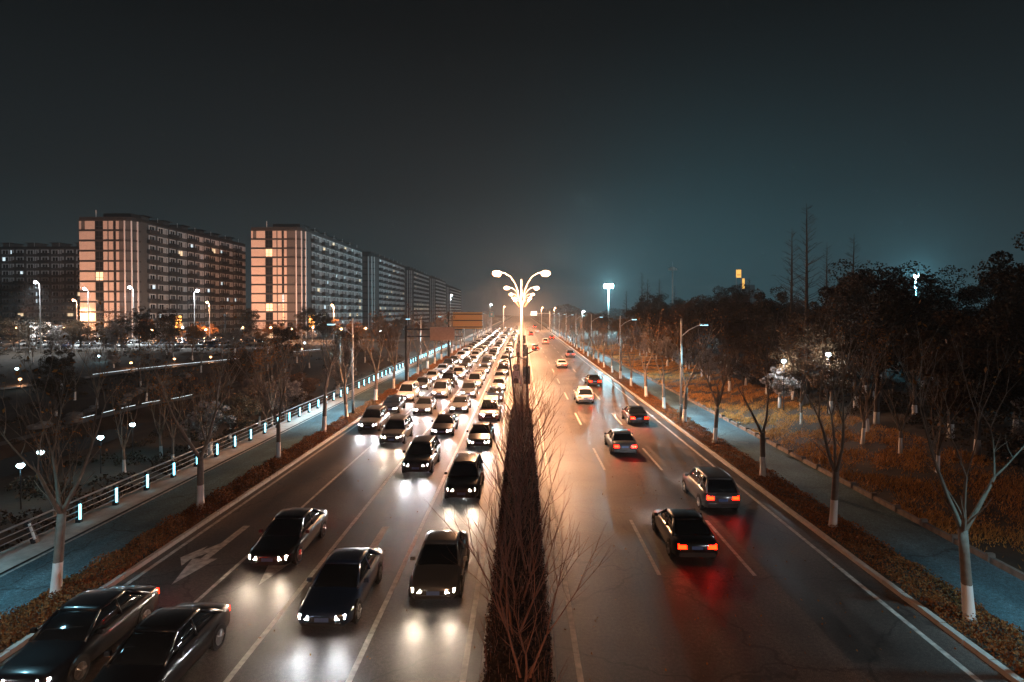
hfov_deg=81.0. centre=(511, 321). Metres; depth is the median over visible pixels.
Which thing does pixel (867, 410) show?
tree
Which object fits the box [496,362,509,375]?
car
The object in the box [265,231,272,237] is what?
window
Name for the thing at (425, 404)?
car
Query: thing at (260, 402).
park tree
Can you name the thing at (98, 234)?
window
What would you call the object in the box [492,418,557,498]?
bare shrub
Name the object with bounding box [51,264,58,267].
window
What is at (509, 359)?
leaning pole
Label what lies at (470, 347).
car
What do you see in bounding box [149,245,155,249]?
window
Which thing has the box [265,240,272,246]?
window
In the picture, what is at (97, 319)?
window
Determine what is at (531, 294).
median lamp
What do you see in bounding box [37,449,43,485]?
garden lamp
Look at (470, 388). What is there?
car
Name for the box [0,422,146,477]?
stream water
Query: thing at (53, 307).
window
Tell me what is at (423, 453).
car
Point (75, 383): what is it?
park tree
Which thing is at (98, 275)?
window
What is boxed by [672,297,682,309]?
wood tree
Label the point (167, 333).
park tree
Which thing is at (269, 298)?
window
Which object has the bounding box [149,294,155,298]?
window
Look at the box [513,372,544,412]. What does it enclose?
bare shrub
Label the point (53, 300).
window
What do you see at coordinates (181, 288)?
window
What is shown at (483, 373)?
car
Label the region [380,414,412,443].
car
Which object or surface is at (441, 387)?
car
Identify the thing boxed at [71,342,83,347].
parked car
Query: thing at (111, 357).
park tree
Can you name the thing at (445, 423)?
car
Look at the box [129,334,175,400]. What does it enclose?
park tree
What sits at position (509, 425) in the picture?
bare shrub
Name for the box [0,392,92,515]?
park tree
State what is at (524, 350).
banner frame
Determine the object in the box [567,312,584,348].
street tree
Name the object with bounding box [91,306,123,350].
park tree
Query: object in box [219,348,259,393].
park tree
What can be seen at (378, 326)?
roadside tree
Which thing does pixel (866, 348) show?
wood tree
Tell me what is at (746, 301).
wood tree
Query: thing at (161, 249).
window
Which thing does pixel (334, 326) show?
car park tree
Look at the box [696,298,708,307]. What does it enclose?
wood tree
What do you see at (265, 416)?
park tree
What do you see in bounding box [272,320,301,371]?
park tree
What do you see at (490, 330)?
verge
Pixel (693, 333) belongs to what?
wood tree
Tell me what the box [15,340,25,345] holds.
parked car
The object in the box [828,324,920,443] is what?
tree
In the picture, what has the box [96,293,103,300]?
window
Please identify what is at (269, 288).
window
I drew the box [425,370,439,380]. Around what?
car
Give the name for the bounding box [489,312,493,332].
road sign
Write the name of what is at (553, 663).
kerb
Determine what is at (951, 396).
wood tree
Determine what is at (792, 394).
tree
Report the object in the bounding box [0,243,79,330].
apartment block
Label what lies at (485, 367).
car
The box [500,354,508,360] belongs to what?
car
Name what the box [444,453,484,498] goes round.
car
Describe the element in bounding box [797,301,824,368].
wood tree
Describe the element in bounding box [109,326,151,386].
park tree
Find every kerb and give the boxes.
[0,320,507,661]
[479,333,519,681]
[522,316,556,681]
[529,316,1023,681]
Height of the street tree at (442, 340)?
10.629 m
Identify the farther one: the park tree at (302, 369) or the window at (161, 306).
the window at (161, 306)
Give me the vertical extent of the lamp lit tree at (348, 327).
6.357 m
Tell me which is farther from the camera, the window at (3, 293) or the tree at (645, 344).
the window at (3, 293)
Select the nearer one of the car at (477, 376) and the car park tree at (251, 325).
the car at (477, 376)
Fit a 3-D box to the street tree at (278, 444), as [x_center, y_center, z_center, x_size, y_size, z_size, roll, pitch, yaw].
[-15.990,4.461,39.800,5.532,9.570,4.627,0,1,2]
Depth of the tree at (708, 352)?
84.34 m
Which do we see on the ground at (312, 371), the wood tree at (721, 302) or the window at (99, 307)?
the wood tree at (721, 302)
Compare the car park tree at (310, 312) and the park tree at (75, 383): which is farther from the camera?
the car park tree at (310, 312)
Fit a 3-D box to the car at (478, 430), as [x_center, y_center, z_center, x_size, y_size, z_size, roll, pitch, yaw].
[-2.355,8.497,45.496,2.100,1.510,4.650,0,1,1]
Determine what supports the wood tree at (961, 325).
on the ground at (312, 371)
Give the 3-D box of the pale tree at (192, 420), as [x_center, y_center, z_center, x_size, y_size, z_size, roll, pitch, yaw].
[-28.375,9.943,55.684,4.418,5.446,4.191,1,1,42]
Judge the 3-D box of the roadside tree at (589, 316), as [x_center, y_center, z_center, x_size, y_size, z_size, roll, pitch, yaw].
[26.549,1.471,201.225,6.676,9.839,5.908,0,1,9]
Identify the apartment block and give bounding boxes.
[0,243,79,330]
[79,213,245,338]
[251,221,361,338]
[362,252,405,329]
[406,267,428,324]
[429,276,445,321]
[446,284,460,313]
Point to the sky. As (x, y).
(591, 144)
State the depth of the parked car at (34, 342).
150.54 m
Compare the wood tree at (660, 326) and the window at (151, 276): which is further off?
the window at (151, 276)
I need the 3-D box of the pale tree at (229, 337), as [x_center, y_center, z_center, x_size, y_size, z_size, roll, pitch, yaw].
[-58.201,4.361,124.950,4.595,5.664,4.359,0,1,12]
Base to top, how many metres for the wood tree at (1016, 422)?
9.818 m
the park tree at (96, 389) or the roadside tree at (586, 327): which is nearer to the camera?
the park tree at (96, 389)
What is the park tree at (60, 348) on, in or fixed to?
on the ground at (312, 371)
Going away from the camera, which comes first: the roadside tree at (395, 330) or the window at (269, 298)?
the roadside tree at (395, 330)
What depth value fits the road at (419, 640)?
23.16 m
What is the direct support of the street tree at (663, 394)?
on the verge at (924, 604)
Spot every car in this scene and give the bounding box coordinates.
[0,340,12,347]
[0,585,158,681]
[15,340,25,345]
[26,339,42,345]
[35,341,48,347]
[61,342,71,347]
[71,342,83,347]
[82,342,100,347]
[89,602,229,681]
[105,341,119,347]
[127,340,141,347]
[138,342,152,347]
[150,342,163,347]
[174,342,186,347]
[184,342,197,347]
[195,341,207,347]
[207,340,220,347]
[218,341,229,347]
[242,339,255,346]
[249,507,327,564]
[255,339,268,346]
[298,547,382,626]
[358,405,388,430]
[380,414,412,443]
[382,395,405,412]
[397,381,419,400]
[402,435,440,472]
[408,530,469,598]
[413,396,436,413]
[416,376,431,389]
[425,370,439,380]
[431,378,451,397]
[431,413,458,435]
[436,364,449,372]
[442,358,454,369]
[442,371,456,387]
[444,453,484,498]
[450,356,459,363]
[450,395,471,412]
[451,366,465,378]
[456,350,465,358]
[459,363,469,373]
[459,380,477,397]
[461,357,472,367]
[462,347,470,355]
[466,345,472,352]
[466,371,482,387]
[466,422,493,446]
[469,355,477,362]
[471,350,480,358]
[475,348,482,356]
[475,369,485,380]
[477,363,489,373]
[478,395,500,420]
[480,356,492,367]
[485,386,503,401]
[489,349,497,355]
[489,352,496,359]
[490,377,506,390]
[492,371,506,379]
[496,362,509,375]
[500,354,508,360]
[532,344,538,349]
[542,338,548,343]
[555,359,566,367]
[565,349,574,356]
[573,386,593,402]
[584,374,600,385]
[604,429,636,453]
[621,405,648,424]
[652,508,717,557]
[682,467,739,508]
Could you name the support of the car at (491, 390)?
on the road at (419, 640)
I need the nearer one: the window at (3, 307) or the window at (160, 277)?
the window at (160, 277)
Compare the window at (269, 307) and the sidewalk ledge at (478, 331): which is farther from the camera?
the sidewalk ledge at (478, 331)
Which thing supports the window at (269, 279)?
in the apartment block at (295, 268)
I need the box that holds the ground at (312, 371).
[0,315,1023,633]
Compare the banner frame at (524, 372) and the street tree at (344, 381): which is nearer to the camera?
the street tree at (344, 381)
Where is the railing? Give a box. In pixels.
[0,343,446,552]
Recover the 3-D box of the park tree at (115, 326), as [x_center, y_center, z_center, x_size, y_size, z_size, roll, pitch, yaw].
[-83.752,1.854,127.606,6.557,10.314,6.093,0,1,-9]
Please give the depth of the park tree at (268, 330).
127.96 m
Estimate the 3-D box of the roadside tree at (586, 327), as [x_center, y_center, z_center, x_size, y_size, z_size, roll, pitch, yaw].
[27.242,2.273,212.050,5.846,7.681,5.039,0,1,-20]
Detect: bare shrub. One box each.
[421,470,578,636]
[445,510,610,681]
[460,429,567,551]
[471,401,541,510]
[473,477,564,604]
[477,433,557,575]
[477,442,560,528]
[487,401,559,485]
[488,396,546,470]
[490,385,543,435]
[490,390,551,460]
[491,371,552,429]
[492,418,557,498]
[495,380,548,444]
[497,387,565,450]
[499,373,540,414]
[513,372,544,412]
[513,378,538,422]
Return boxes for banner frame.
[513,364,518,382]
[516,344,519,354]
[523,345,526,355]
[523,366,529,383]
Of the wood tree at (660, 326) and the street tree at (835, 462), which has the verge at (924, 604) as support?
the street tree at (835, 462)
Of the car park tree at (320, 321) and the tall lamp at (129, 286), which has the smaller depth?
the tall lamp at (129, 286)
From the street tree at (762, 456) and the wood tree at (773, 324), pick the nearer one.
the street tree at (762, 456)
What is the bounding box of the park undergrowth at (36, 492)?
[0,346,404,550]
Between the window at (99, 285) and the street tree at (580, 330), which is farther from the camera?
the window at (99, 285)
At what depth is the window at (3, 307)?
252.51 m
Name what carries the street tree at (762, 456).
on the verge at (924, 604)
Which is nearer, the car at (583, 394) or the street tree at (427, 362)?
the car at (583, 394)
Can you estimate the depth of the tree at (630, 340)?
140.21 m
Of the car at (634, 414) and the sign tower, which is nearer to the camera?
the car at (634, 414)
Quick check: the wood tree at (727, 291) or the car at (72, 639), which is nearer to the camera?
the car at (72, 639)
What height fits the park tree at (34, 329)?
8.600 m
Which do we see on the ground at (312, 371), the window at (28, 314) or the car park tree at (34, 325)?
the car park tree at (34, 325)
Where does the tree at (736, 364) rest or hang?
on the ground at (312, 371)
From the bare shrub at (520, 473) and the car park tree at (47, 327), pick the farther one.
the car park tree at (47, 327)
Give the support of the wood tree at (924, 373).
on the ground at (312, 371)
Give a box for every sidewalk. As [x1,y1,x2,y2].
[0,345,461,618]
[465,316,512,340]
[531,316,1023,634]
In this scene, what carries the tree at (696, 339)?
on the ground at (312, 371)
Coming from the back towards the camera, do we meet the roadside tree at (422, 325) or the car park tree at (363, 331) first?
the roadside tree at (422, 325)
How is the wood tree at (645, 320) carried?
on the ground at (312, 371)
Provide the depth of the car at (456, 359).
113.52 m
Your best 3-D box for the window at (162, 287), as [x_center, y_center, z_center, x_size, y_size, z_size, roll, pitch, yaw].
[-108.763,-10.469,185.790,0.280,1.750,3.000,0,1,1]
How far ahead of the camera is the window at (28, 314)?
252.33 m
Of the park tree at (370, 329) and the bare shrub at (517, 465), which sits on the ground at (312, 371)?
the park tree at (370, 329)
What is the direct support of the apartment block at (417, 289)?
on the ground at (312, 371)
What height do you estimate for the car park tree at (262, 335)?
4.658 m
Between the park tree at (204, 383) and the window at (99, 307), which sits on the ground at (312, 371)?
the park tree at (204, 383)
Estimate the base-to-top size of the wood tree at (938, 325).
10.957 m
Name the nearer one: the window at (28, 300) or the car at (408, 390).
the car at (408, 390)
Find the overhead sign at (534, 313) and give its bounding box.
[531,311,549,330]
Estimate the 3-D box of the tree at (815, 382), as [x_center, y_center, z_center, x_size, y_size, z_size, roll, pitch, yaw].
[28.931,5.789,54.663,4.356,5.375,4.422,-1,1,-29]
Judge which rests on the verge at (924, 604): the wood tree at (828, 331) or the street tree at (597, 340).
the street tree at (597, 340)
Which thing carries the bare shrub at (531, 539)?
on the median soil
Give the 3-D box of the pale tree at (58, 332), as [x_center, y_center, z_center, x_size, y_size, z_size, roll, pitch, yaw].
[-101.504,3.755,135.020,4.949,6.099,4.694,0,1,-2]
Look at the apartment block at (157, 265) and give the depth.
183.59 m
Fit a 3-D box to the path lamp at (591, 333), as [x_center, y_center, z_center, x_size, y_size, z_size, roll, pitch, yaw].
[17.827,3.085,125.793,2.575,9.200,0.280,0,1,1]
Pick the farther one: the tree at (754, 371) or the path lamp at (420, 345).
the path lamp at (420, 345)
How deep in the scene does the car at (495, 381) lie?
75.68 m
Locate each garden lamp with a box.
[16,462,24,508]
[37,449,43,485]
[97,434,103,473]
[129,422,135,454]
[781,358,785,409]
[826,352,829,412]
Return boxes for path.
[0,349,333,389]
[0,371,264,445]
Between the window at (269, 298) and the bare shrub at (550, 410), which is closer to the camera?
the bare shrub at (550, 410)
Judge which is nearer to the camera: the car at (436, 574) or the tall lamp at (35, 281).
the car at (436, 574)
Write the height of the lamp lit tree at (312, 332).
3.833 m
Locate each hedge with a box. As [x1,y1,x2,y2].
[476,404,567,681]
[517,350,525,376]
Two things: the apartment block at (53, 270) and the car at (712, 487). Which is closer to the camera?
the car at (712, 487)
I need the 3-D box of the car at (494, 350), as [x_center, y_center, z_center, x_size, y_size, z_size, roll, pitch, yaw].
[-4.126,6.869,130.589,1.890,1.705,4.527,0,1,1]
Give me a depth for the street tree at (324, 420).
48.92 m
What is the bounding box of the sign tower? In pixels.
[731,270,754,303]
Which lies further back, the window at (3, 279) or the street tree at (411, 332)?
the window at (3, 279)
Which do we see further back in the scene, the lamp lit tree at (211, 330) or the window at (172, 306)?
the window at (172, 306)
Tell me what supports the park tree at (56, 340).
on the ground at (312, 371)
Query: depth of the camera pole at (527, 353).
51.99 m
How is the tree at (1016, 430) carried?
on the ground at (312, 371)
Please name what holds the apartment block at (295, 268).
on the ground at (312, 371)
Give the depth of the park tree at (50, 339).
119.24 m
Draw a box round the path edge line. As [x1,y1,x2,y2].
[0,349,446,576]
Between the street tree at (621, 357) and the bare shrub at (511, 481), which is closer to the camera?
the bare shrub at (511, 481)
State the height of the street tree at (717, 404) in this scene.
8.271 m
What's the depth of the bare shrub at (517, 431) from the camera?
31.98 m
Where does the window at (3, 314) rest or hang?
in the apartment block at (53, 270)
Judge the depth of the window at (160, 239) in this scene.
185.51 m
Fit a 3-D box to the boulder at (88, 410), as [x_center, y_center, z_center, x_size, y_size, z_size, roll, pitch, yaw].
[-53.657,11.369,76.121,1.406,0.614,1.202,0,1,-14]
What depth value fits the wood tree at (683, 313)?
110.96 m
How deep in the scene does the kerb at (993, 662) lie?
22.57 m
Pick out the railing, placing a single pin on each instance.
(33, 535)
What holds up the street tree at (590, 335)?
on the verge at (924, 604)
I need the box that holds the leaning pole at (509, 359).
[499,349,525,409]
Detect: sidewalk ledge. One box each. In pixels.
[0,345,450,572]
[458,316,510,340]
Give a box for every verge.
[0,350,457,652]
[472,316,513,340]
[530,316,1023,678]
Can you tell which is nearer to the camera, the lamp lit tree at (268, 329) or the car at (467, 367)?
the car at (467, 367)
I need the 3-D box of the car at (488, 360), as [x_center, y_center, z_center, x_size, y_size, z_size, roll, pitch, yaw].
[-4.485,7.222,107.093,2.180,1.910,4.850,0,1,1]
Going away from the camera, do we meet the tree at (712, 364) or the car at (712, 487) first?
the car at (712, 487)
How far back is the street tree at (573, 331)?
172.60 m
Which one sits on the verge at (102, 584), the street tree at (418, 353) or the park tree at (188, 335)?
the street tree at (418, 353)
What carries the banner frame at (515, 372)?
attached to the median lamp at (497, 273)
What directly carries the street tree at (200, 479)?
on the verge at (102, 584)
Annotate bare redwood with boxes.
[621,292,632,336]
[644,281,653,300]
[737,280,755,379]
[758,230,813,393]
[774,203,828,404]
[814,246,835,395]
[842,237,861,384]
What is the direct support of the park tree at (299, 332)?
on the ground at (312, 371)
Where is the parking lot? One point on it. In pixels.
(247, 347)
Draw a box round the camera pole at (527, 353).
[526,347,538,406]
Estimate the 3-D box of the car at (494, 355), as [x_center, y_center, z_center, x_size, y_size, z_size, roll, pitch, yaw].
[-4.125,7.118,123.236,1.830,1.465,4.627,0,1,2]
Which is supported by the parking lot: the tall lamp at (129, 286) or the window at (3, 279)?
the tall lamp at (129, 286)
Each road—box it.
[0,316,519,681]
[282,339,471,344]
[523,316,1010,681]
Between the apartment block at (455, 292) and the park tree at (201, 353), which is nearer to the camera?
the park tree at (201, 353)
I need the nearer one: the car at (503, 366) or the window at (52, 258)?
the car at (503, 366)
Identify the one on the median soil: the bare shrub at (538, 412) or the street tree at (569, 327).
the bare shrub at (538, 412)
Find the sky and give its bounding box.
[0,0,1023,315]
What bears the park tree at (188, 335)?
on the ground at (312, 371)
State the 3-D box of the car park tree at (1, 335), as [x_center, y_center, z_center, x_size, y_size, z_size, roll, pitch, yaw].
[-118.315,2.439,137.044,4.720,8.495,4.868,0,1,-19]
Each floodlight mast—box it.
[604,284,612,330]
[668,267,676,302]
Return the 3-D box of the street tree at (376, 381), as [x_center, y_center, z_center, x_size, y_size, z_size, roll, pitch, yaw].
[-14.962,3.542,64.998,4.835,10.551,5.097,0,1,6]
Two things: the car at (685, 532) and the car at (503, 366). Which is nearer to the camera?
the car at (685, 532)
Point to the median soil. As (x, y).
(518, 384)
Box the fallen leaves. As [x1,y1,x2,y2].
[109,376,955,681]
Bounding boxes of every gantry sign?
[405,326,461,380]
[447,312,482,356]
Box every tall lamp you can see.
[33,280,41,352]
[83,287,88,336]
[128,285,134,348]
[194,289,198,325]
[206,301,209,335]
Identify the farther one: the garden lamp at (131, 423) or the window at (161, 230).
the window at (161, 230)
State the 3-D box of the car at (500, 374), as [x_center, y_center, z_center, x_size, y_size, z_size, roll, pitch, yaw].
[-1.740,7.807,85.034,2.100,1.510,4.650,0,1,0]
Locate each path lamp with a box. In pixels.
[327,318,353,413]
[406,315,421,371]
[591,314,602,356]
[619,316,636,370]
[679,318,708,418]
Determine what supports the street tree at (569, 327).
on the verge at (924, 604)
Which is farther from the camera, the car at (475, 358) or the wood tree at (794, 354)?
the car at (475, 358)
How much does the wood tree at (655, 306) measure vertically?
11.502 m
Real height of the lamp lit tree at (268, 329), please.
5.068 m
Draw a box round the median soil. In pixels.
[486,317,549,678]
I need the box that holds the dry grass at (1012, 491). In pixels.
[590,343,1023,567]
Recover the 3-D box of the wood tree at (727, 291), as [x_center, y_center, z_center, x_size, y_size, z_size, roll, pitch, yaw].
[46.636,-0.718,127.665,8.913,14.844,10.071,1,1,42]
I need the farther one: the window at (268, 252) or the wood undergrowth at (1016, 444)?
the window at (268, 252)
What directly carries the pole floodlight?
on the ground at (312, 371)
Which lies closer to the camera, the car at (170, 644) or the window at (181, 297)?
the car at (170, 644)
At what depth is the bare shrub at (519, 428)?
29.65 m
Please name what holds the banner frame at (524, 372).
attached to the median lamp at (497, 273)
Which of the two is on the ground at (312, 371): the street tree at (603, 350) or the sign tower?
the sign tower
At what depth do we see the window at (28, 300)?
252.26 m
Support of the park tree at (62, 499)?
on the ground at (312, 371)
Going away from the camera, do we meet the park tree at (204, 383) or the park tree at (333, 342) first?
the park tree at (204, 383)
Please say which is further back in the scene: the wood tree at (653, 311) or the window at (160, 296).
the window at (160, 296)
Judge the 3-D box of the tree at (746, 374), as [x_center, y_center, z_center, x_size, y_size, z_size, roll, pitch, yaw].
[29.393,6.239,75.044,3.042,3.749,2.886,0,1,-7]
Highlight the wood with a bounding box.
[246,304,983,320]
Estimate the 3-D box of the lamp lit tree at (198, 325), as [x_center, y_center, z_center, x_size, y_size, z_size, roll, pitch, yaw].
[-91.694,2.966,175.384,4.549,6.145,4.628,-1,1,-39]
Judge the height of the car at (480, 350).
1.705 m
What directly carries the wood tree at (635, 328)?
on the ground at (312, 371)
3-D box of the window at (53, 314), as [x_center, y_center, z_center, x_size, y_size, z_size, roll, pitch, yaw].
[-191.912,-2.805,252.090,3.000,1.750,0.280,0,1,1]
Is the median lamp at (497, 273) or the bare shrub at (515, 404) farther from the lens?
the median lamp at (497, 273)
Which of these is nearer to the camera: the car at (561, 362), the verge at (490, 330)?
the car at (561, 362)
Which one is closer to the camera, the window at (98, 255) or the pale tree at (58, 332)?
the pale tree at (58, 332)
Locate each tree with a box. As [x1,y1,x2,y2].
[0,302,158,597]
[0,316,6,338]
[0,316,27,350]
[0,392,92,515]
[8,316,39,352]
[16,320,42,362]
[16,321,48,355]
[19,410,90,504]
[21,317,47,348]
[29,346,77,415]
[31,334,75,388]
[38,319,59,354]
[39,323,55,347]
[44,325,74,349]
[50,338,64,351]
[55,335,90,399]
[58,320,85,348]
[62,320,80,351]
[65,319,96,349]
[76,341,128,401]
[89,313,116,355]
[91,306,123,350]
[94,325,112,349]
[101,309,131,353]
[101,371,153,472]
[103,322,126,351]
[107,352,120,367]
[109,314,132,350]
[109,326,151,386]
[125,305,150,350]
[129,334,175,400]
[133,297,255,508]
[133,318,162,349]
[140,363,187,458]
[148,366,209,458]
[155,314,180,356]
[156,308,183,350]
[156,370,214,448]
[160,319,173,352]
[175,319,201,359]
[178,368,224,456]
[178,400,236,455]
[181,358,230,429]
[184,325,205,350]
[188,319,207,372]
[190,321,204,331]
[202,323,218,337]
[207,336,254,405]
[211,355,260,437]
[212,320,232,348]
[215,393,261,441]
[217,317,305,458]
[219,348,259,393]
[220,329,247,354]
[225,308,252,336]
[236,309,259,338]
[236,380,256,399]
[238,373,270,413]
[241,341,293,425]
[241,360,282,426]
[248,327,282,378]
[251,335,305,423]
[252,321,273,370]
[254,329,266,338]
[258,316,274,353]
[262,361,299,410]
[263,324,272,337]
[270,375,307,419]
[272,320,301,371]
[288,371,318,411]
[290,316,306,362]
[293,306,318,339]
[295,334,312,380]
[297,329,306,341]
[299,331,317,367]
[308,329,316,340]
[309,312,336,345]
[315,304,362,431]
[316,339,350,393]
[317,323,335,337]
[321,327,363,416]
[321,358,356,393]
[328,327,362,373]
[330,319,339,334]
[345,321,360,341]
[346,306,393,399]
[354,325,366,342]
[357,319,372,362]
[359,322,372,348]
[363,316,376,353]
[364,302,408,388]
[371,312,387,333]
[371,319,391,336]
[376,329,398,360]
[386,325,401,345]
[390,319,403,329]
[397,309,423,374]
[400,314,407,329]
[403,304,445,368]
[410,327,429,373]
[414,320,426,330]
[428,310,457,359]
[429,304,454,363]
[435,317,443,326]
[439,308,461,352]
[563,311,576,324]
[564,310,580,344]
[564,315,577,342]
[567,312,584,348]
[569,320,579,345]
[571,314,586,350]
[572,320,579,329]
[575,315,588,353]
[580,317,595,337]
[581,311,598,339]
[583,317,599,358]
[586,317,599,356]
[589,317,608,362]
[591,326,609,366]
[595,313,610,341]
[601,325,624,372]
[608,315,628,344]
[610,319,645,386]
[612,314,643,378]
[623,302,645,335]
[624,310,664,396]
[624,334,636,350]
[632,309,675,408]
[632,320,652,337]
[632,336,645,354]
[634,295,651,314]
[636,315,658,352]
[638,338,651,356]
[639,292,670,313]
[641,302,663,319]
[647,301,668,315]
[647,338,664,357]
[649,302,674,323]
[649,319,667,352]
[652,306,672,324]
[652,314,680,339]
[654,309,730,422]
[656,337,676,365]
[661,314,684,344]
[668,298,695,319]
[669,340,684,353]
[670,300,709,357]
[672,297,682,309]
[672,347,691,366]
[675,294,711,349]
[677,342,697,366]
[678,319,708,366]
[682,303,709,328]
[682,340,746,442]
[683,318,710,375]
[683,320,693,368]
[686,302,725,357]
[695,347,719,377]
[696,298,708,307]
[696,357,721,381]
[700,293,755,376]
[706,299,745,368]
[706,307,792,476]
[711,284,750,302]
[711,345,751,390]
[718,288,773,378]
[727,296,749,361]
[734,287,798,388]
[734,356,756,385]
[744,347,786,393]
[752,297,911,527]
[754,307,802,386]
[760,367,802,407]
[769,313,840,405]
[775,295,809,313]
[776,335,822,423]
[780,368,800,399]
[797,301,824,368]
[798,272,923,407]
[806,357,861,413]
[811,314,845,380]
[815,277,870,314]
[816,317,897,431]
[818,259,935,423]
[828,312,890,393]
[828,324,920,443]
[839,291,907,398]
[851,340,939,453]
[865,265,976,414]
[885,299,1023,623]
[890,308,1017,437]
[900,328,958,395]
[904,297,966,388]
[907,321,1023,454]
[907,346,1004,472]
[909,305,954,378]
[950,265,1011,337]
[956,282,1023,419]
[962,299,1019,427]
[969,231,1023,356]
[1010,397,1023,436]
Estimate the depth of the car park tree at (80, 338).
134.18 m
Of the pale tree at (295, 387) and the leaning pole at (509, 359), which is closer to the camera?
the leaning pole at (509, 359)
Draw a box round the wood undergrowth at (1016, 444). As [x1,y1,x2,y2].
[624,339,1023,468]
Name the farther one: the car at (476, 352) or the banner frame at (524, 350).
the car at (476, 352)
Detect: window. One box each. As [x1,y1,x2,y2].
[2,278,9,281]
[2,285,9,288]
[2,292,9,295]
[2,299,9,302]
[2,306,9,309]
[2,313,9,316]
[26,250,33,253]
[27,292,34,295]
[27,299,34,302]
[27,306,34,309]
[27,313,34,316]
[51,250,58,253]
[51,257,58,260]
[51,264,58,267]
[52,299,59,302]
[52,306,59,309]
[52,313,59,316]
[95,221,102,228]
[95,231,102,238]
[95,241,102,249]
[95,252,102,259]
[95,262,103,269]
[95,272,103,279]
[96,282,103,290]
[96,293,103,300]
[96,303,103,310]
[96,313,103,320]
[148,225,154,229]
[148,235,155,239]
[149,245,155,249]
[149,255,155,259]
[149,264,155,268]
[149,274,155,278]
[149,284,155,288]
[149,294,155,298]
[157,227,163,233]
[157,237,163,243]
[157,246,163,252]
[158,256,163,261]
[158,265,163,271]
[158,275,164,280]
[158,285,164,290]
[158,294,164,299]
[158,304,164,308]
[169,248,175,252]
[170,304,175,308]
[177,259,183,264]
[178,268,183,273]
[178,277,183,282]
[178,286,183,291]
[178,295,183,300]
[178,304,183,309]
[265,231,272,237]
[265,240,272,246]
[265,249,272,255]
[265,258,272,265]
[265,267,272,274]
[265,276,272,283]
[266,285,272,292]
[266,295,272,301]
[266,304,272,310]
[266,313,272,319]
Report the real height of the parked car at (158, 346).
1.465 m
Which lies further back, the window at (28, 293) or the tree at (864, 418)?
the window at (28, 293)
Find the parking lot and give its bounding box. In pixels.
[0,343,310,348]
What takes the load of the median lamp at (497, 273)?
on the median soil
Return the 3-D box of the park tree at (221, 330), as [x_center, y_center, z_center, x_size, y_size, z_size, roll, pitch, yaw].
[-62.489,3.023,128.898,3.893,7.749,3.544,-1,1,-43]
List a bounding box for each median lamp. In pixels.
[492,270,549,400]
[504,286,539,303]
[509,293,534,304]
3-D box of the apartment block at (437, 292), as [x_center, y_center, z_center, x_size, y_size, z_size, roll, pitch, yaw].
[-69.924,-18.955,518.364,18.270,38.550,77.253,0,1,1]
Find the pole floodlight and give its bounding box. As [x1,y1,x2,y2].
[17,315,20,348]
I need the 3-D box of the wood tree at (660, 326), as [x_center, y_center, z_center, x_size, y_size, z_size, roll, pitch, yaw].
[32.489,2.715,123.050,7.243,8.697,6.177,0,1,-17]
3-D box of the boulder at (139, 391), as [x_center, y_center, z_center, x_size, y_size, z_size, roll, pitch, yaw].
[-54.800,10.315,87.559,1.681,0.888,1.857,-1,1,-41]
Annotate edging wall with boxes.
[543,322,1023,580]
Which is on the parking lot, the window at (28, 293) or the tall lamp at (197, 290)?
the tall lamp at (197, 290)

